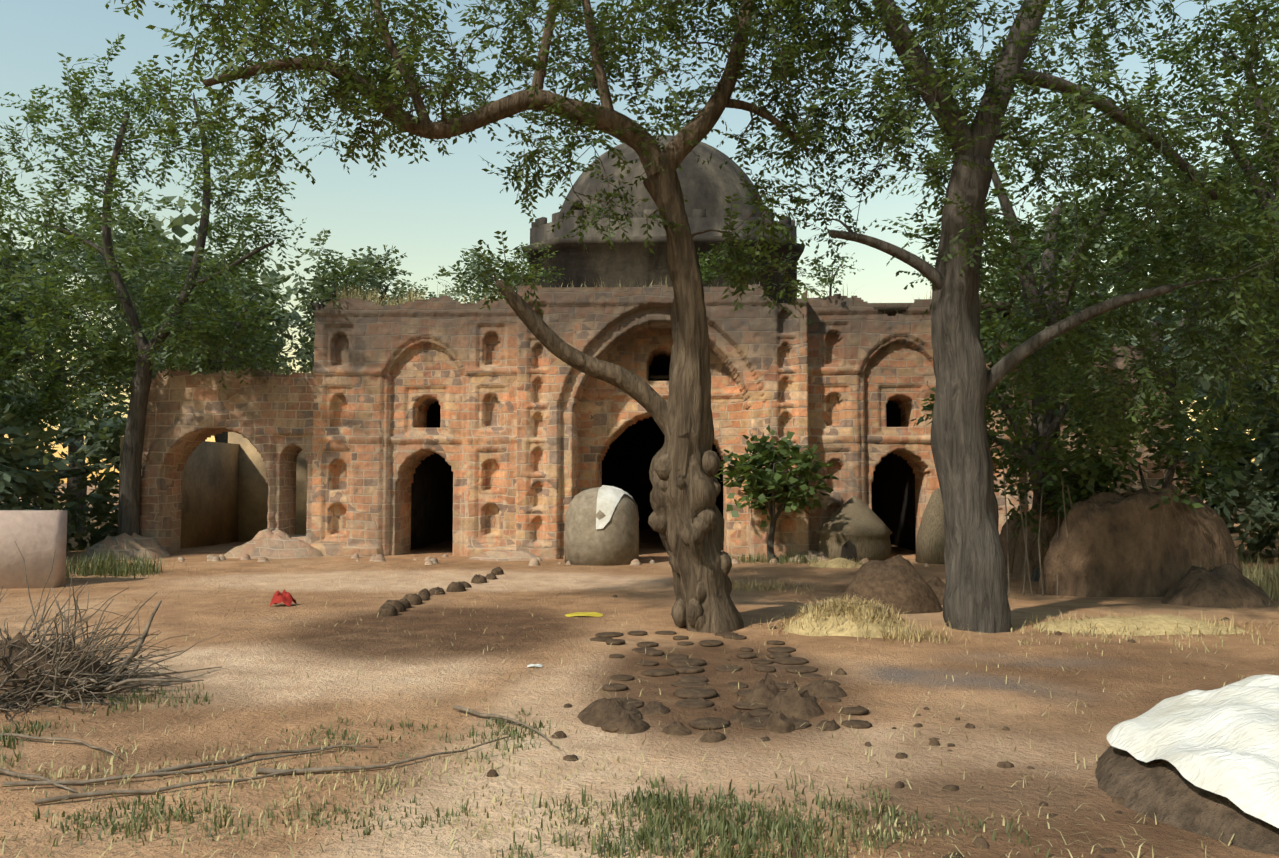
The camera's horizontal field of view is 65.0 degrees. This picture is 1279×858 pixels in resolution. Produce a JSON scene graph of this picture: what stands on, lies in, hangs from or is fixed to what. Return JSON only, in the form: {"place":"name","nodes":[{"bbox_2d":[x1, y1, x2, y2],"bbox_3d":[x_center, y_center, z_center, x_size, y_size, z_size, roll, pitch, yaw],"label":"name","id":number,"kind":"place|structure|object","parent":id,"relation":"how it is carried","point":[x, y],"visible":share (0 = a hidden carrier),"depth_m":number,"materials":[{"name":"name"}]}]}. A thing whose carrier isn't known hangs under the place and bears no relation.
{"place":"outdoors","nodes":[
{"label":"outdoors","id":0,"kind":"place"},
{"bbox_2d":[0,226,73,402],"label":"tree","id":1,"kind":"object","parent":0,"point":[17,317],"depth_m":29.03,"materials":[{"name":"green plant"}]},
{"bbox_2d":[74,253,258,413],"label":"tree","id":2,"kind":"object","parent":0,"point":[112,310],"depth_m":47.45,"materials":[{"name":"green plant"}]},
{"bbox_2d":[299,261,469,368],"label":"tree","id":3,"kind":"object","parent":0,"point":[426,289],"depth_m":52.78,"materials":[{"name":"green plant"}]},
{"bbox_2d":[441,248,529,302],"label":"shrub","id":4,"kind":"object","parent":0,"point":[473,275],"depth_m":43.68,"materials":[{"name":"green plant"}]},
{"bbox_2d":[0,196,1275,495],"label":"treeline","id":5,"kind":"object","parent":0,"point":[178,222],"depth_m":42.06,"materials":[{"name":"green plant"}]},
{"bbox_2d":[0,483,1278,857],"bbox_3d":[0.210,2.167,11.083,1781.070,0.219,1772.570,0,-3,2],"label":"ground","id":6,"kind":"structure","parent":0,"point":[314,659],"depth_m":7.40,"materials":[{"name":"brown soil"}]},
{"bbox_2d":[0,510,66,588],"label":"pink boundary wall","id":7,"kind":"structure","parent":6,"relation":"on","point":[39,537],"depth_m":15.33,"materials":[{"name":"pink paint"}]},
{"bbox_2d":[0,403,85,520],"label":"shrub","id":8,"kind":"object","parent":6,"relation":"on","point":[16,453],"depth_m":18.78,"materials":[{"name":"green plant"}]},
{"bbox_2d":[0,221,86,414],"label":"tree","id":9,"kind":"object","parent":6,"relation":"on","point":[19,244],"visible":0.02,"depth_m":35.33,"materials":[{"name":"green plant"}]},
{"bbox_2d":[0,355,151,551],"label":"shrub","id":10,"kind":"object","parent":6,"relation":"on","point":[110,432],"depth_m":23.25,"materials":[{"name":"green plant"}]},
{"bbox_2d":[0,541,220,714],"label":"brush pile","id":11,"kind":"object","parent":6,"relation":"on","point":[119,668],"depth_m":7.83,"materials":[{"name":"wood"}]},
{"bbox_2d":[0,215,221,532],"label":"tree","id":12,"kind":"object","parent":6,"relation":"on","point":[37,254],"depth_m":32.23,"materials":[{"name":"green plant"}]},
{"bbox_2d":[0,34,316,535],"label":"tree","id":13,"kind":"object","parent":6,"relation":"on","point":[87,356],"depth_m":19.76,"materials":[{"name":"green plant"}]},
{"bbox_2d":[118,432,307,548],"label":"annex walls","id":14,"kind":"structure","parent":6,"relation":"on","point":[224,493],"depth_m":24.63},
{"bbox_2d":[117,227,314,442],"bbox_3d":[-16.149,-1.846,38.488,7.831,11.482,7.614,0,-3,2],"label":"tree","id":15,"kind":"object","parent":6,"relation":"on","point":[297,319],"depth_m":38.39,"materials":[{"name":"green plant"}]},
{"bbox_2d":[139,369,313,553],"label":"arched wall","id":16,"kind":"structure","parent":6,"relation":"on","point":[270,420],"depth_m":20.43,"materials":[{"name":"brown stone"}]},
{"bbox_2d":[178,323,235,372],"bbox_3d":[-8.906,-1.569,20.806,1.089,1.318,1.299,2,-4,-35],"label":"shrub","id":17,"kind":"object","parent":16,"relation":"on","point":[203,366],"depth_m":20.70,"materials":[{"name":"green plant"}]},
{"bbox_2d":[0,705,558,804],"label":"fallen branches","id":18,"kind":"object","parent":6,"relation":"on","point":[172,770],"visible":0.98,"depth_m":5.69,"materials":[{"name":"brown wood"}]},
{"bbox_2d":[269,589,296,605],"bbox_3d":[-4.651,2.195,13.102,0.298,0.208,0.240,0,-3,2],"label":"red cloth","id":19,"kind":"object","parent":6,"relation":"on","point":[285,598],"visible":0.98,"depth_m":13.04,"materials":[{"name":"red fabric"}]},
{"bbox_2d":[269,228,419,373],"bbox_3d":[-11.755,-2.065,40.402,6.399,11.829,6.706,0,-3,2],"label":"tree","id":20,"kind":"object","parent":6,"relation":"on","point":[316,284],"depth_m":39.59,"materials":[{"name":"green plant"}]},
{"bbox_2d":[377,566,503,616],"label":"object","id":21,"kind":"object","parent":6,"relation":"on","point":[388,608],"visible":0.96,"depth_m":13.79,"materials":[{"name":"stone"}]},
{"bbox_2d":[105,0,872,633],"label":"tree","id":22,"kind":"object","parent":6,"relation":"on","point":[620,49],"depth_m":11.17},
{"bbox_2d":[79,528,928,566],"bbox_3d":[-1.517,2.265,19.288,19.190,0.648,2.158,0,-3,2],"label":"rubble","id":23,"kind":"object","parent":6,"relation":"on","point":[265,545],"visible":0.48,"depth_m":19.56,"materials":[{"name":"brown stone"}]},
{"bbox_2d":[0,542,1050,857],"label":"green grass","id":24,"kind":"structure","parent":6,"relation":"on","point":[644,834],"depth_m":4.93,"materials":[{"name":"green plant"}]},
{"bbox_2d":[527,664,542,666],"bbox_3d":[-0.940,2.124,9.030,0.152,0.022,0.120,0,-3,2],"label":"white scrap","id":25,"kind":"object","parent":6,"relation":"on","point":[536,665],"visible":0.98,"depth_m":9.01,"materials":[{"name":"white paper"}]},
{"bbox_2d":[565,612,602,616],"bbox_3d":[-0.677,2.268,12.335,0.469,0.042,0.260,0,-3,2],"label":"yellow cloth","id":26,"kind":"object","parent":6,"relation":"on","point":[595,614],"visible":1,"depth_m":12.26,"materials":[{"name":"yellow fabric"}]},
{"bbox_2d":[564,487,638,565],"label":"round dung store","id":27,"kind":"structure","parent":6,"relation":"on","point":[614,541],"depth_m":18.35,"materials":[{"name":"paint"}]},
{"bbox_2d":[596,485,638,528],"bbox_3d":[-0.468,1.451,18.797,0.546,0.796,1.314,-2,-3,32],"label":"cloth","id":28,"kind":"object","parent":27,"relation":"on","point":[608,498],"visible":0.9,"depth_m":18.37,"materials":[{"name":"white fabric"}]},
{"bbox_2d":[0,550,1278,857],"bbox_3d":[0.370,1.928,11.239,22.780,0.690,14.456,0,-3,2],"label":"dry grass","id":29,"kind":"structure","parent":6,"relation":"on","point":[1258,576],"depth_m":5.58,"materials":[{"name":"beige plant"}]},
{"bbox_2d":[311,284,1019,559],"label":"tomb wall","id":30,"kind":"structure","parent":6,"relation":"on","point":[526,434],"depth_m":20.04,"materials":[{"name":"stone"}]},
{"bbox_2d":[503,241,564,287],"bbox_3d":[-2.135,-3.195,20.290,1.368,1.341,1.433,0,-3,2],"label":"shrub","id":31,"kind":"object","parent":30,"relation":"attached to","point":[542,273],"depth_m":20.25,"materials":[{"name":"green plant"}]},
{"bbox_2d":[522,209,804,302],"bbox_3d":[0.640,-3.510,27.140,6.996,3.120,6.996,0,-3,2],"label":"dome drum","id":32,"kind":"object","parent":30,"relation":"on","point":[634,261],"visible":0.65,"depth_m":23.90,"materials":[{"name":"grey stone"}]},
{"bbox_2d":[560,135,764,217],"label":"dome","id":33,"kind":"structure","parent":32,"relation":"on","point":[710,186],"depth_m":24.94,"materials":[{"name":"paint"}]},
{"bbox_2d":[565,196,594,217],"bbox_3d":[-1.405,-5.283,25.120,0.810,1.056,0.633,-3,-4,44],"label":"tomb dome niche frame","id":34,"kind":"object","parent":33,"relation":"attached to","point":[576,199],"visible":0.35,"depth_m":24.98,"materials":[{"name":"grey stone"}]},
{"bbox_2d":[697,244,731,286],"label":"wall top sapling","id":35,"kind":"object","parent":30,"relation":"attached to","point":[705,274],"depth_m":19.96,"materials":[{"name":"green plant"}]},
{"bbox_2d":[316,300,1014,378],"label":"tomb body walls","id":36,"kind":"structure","parent":6,"relation":"on","point":[659,367],"depth_m":20.30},
{"bbox_2d":[309,251,363,307],"bbox_3d":[-6.161,-2.982,20.570,1.102,1.237,1.357,0,-3,2],"label":"shrub","id":37,"kind":"object","parent":36,"relation":"attached to","point":[336,275],"depth_m":20.55,"materials":[{"name":"green plant"}]},
{"bbox_2d":[169,278,1007,374],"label":"dry grass","id":38,"kind":"structure","parent":36,"relation":"on","point":[370,296],"depth_m":20.35,"materials":[{"name":"beige plant"}]},
{"bbox_2d":[800,251,863,297],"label":"wall top sapling","id":39,"kind":"object","parent":36,"relation":"on","point":[819,271],"depth_m":20.16,"materials":[{"name":"green plant"}]},
{"bbox_2d":[590,631,871,732],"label":"dung cakes","id":40,"kind":"object","parent":6,"relation":"on","point":[691,695],"depth_m":8.51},
{"bbox_2d":[715,425,838,561],"bbox_3d":[2.575,1.314,18.952,2.389,2.853,2.210,0,-3,2],"label":"tree","id":41,"kind":"object","parent":6,"relation":"on","point":[767,478],"depth_m":18.72,"materials":[{"name":"green plant"}]},
{"bbox_2d":[817,496,891,562],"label":"pointed dung store","id":42,"kind":"structure","parent":6,"relation":"on","point":[861,526],"depth_m":18.84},
{"bbox_2d":[841,540,856,561],"bbox_3d":[3.884,2.304,18.641,0.340,0.500,0.030,0,-3,2],"label":"oven opening","id":43,"kind":"object","parent":42,"relation":"attached to","point":[848,550],"visible":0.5,"depth_m":18.64,"materials":[{"name":"black"}]},
{"bbox_2d":[487,595,1229,857],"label":"dung clods","id":44,"kind":"object","parent":6,"relation":"on","point":[783,706],"visible":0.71,"depth_m":6.96,"materials":[{"name":"brown soil"}]},
{"bbox_2d":[840,554,944,613],"bbox_3d":[3.525,2.002,13.123,2.014,0.751,1.164,1,-3,-24],"label":"dirt mound","id":45,"kind":"object","parent":6,"relation":"on","point":[898,581],"visible":0.88,"depth_m":12.68,"materials":[{"name":"brown soil"}]},
{"bbox_2d":[915,488,944,563],"bbox_3d":[5.689,1.839,18.976,0.890,1.450,0.882,0,-3,2],"label":"thatch bundle","id":46,"kind":"object","parent":6,"relation":"on","point":[930,543],"visible":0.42,"depth_m":18.72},
{"bbox_2d":[700,0,1278,632],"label":"tree","id":47,"kind":"object","parent":6,"relation":"on","point":[1164,218],"depth_m":11.21,"materials":[{"name":"green plant"}]},
{"bbox_2d":[911,309,1150,581],"bbox_3d":[6.266,0.330,16.205,3.591,4.744,3.947,0,-3,2],"label":"tree","id":48,"kind":"object","parent":6,"relation":"on","point":[1055,467],"depth_m":15.61,"materials":[{"name":"green plant"}]},
{"bbox_2d":[875,61,1207,505],"bbox_3d":[6.894,-1.819,17.433,5.373,9.069,5.314,0,-3,2],"label":"tree","id":49,"kind":"object","parent":6,"relation":"on","point":[1035,250],"depth_m":16.96,"materials":[{"name":"green plant"}]},
{"bbox_2d":[1003,465,1094,595],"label":"leaning sticks","id":50,"kind":"object","parent":6,"relation":"on","point":[1026,553],"visible":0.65,"depth_m":14.74,"materials":[{"name":"brown wood"}]},
{"bbox_2d":[979,190,1196,366],"bbox_3d":[16.899,-2.789,39.712,10.354,13.509,10.467,0,-3,2],"label":"tree","id":51,"kind":"object","parent":6,"relation":"on","point":[1041,207],"depth_m":39.22,"materials":[{"name":"green plant"}]},
{"bbox_2d":[1017,343,1201,513],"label":"annex wall","id":52,"kind":"structure","parent":6,"relation":"on","point":[1152,480],"depth_m":20.03,"materials":[{"name":"brown stone"}]},
{"bbox_2d":[1067,368,1175,500],"bbox_3d":[9.330,0.835,20.919,3.700,4.200,0.100,0,-3,2],"label":"tree","id":53,"kind":"object","parent":6,"relation":"on","point":[1170,387],"visible":0.07,"depth_m":20.91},
{"bbox_2d":[989,164,1278,402],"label":"tree","id":54,"kind":"object","parent":6,"relation":"on","point":[1149,182],"depth_m":27.09,"materials":[{"name":"green plant"}]},
{"bbox_2d":[1000,484,1274,608],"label":"ruined earth wall","id":55,"kind":"structure","parent":6,"relation":"on","point":[1129,544],"depth_m":14.41,"materials":[{"name":"brown soil"}]},
{"bbox_2d":[1050,378,1278,511],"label":"shrub","id":56,"kind":"object","parent":6,"relation":"on","point":[1098,464],"depth_m":15.14,"materials":[{"name":"green plant"}]},
{"bbox_2d":[1106,337,1242,500],"bbox_3d":[11.499,0.660,24.447,5.448,5.626,5.667,0,-3,2],"label":"tree","id":57,"kind":"object","parent":6,"relation":"on","point":[1202,390],"depth_m":23.20,"materials":[{"name":"green plant"}]},
{"bbox_2d":[1095,746,1278,855],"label":"mud heap","id":58,"kind":"object","parent":6,"relation":"on","point":[1165,791],"visible":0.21,"depth_m":4.86,"materials":[{"name":"brown soil"}]},
{"bbox_2d":[1106,674,1278,827],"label":"white sheet","id":59,"kind":"object","parent":58,"relation":"on","point":[1223,741],"visible":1,"depth_m":5.12,"materials":[{"name":"white fabric"}]},
{"bbox_2d":[1104,102,1278,399],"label":"tree","id":60,"kind":"object","parent":6,"relation":"on","point":[1205,384],"depth_m":18.07,"materials":[{"name":"green plant"}]},
{"bbox_2d":[1167,232,1277,515],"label":"tree","id":61,"kind":"object","parent":6,"relation":"on","point":[1227,378],"depth_m":43.06,"materials":[{"name":"green plant"}]},
{"bbox_2d":[1179,368,1278,560],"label":"shrub","id":62,"kind":"object","parent":6,"relation":"on","point":[1268,449],"depth_m":19.03,"materials":[{"name":"green plant"}]},
{"bbox_2d":[1206,357,1278,539],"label":"shrub","id":63,"kind":"object","parent":6,"relation":"on","point":[1259,493],"depth_m":25.77,"materials":[{"name":"green plant"}]},
{"bbox_2d":[0,0,1278,482],"label":"sky","id":64,"kind":"structure","parent":0,"point":[442,206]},
{"bbox_2d":[411,379,915,551],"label":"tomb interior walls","id":65,"kind":"structure","parent":0,"point":[633,450],"depth_m":24.82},
{"bbox_2d":[731,557,1278,646],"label":"dry grass","id":66,"kind":"structure","parent":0,"point":[1152,621],"depth_m":10.92,"materials":[{"name":"beige plant"}]},
{"bbox_2d":[1120,1,1278,331],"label":"tree","id":67,"kind":"object","parent":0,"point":[1160,54],"depth_m":15.69,"materials":[{"name":"green plant"}]}
]}

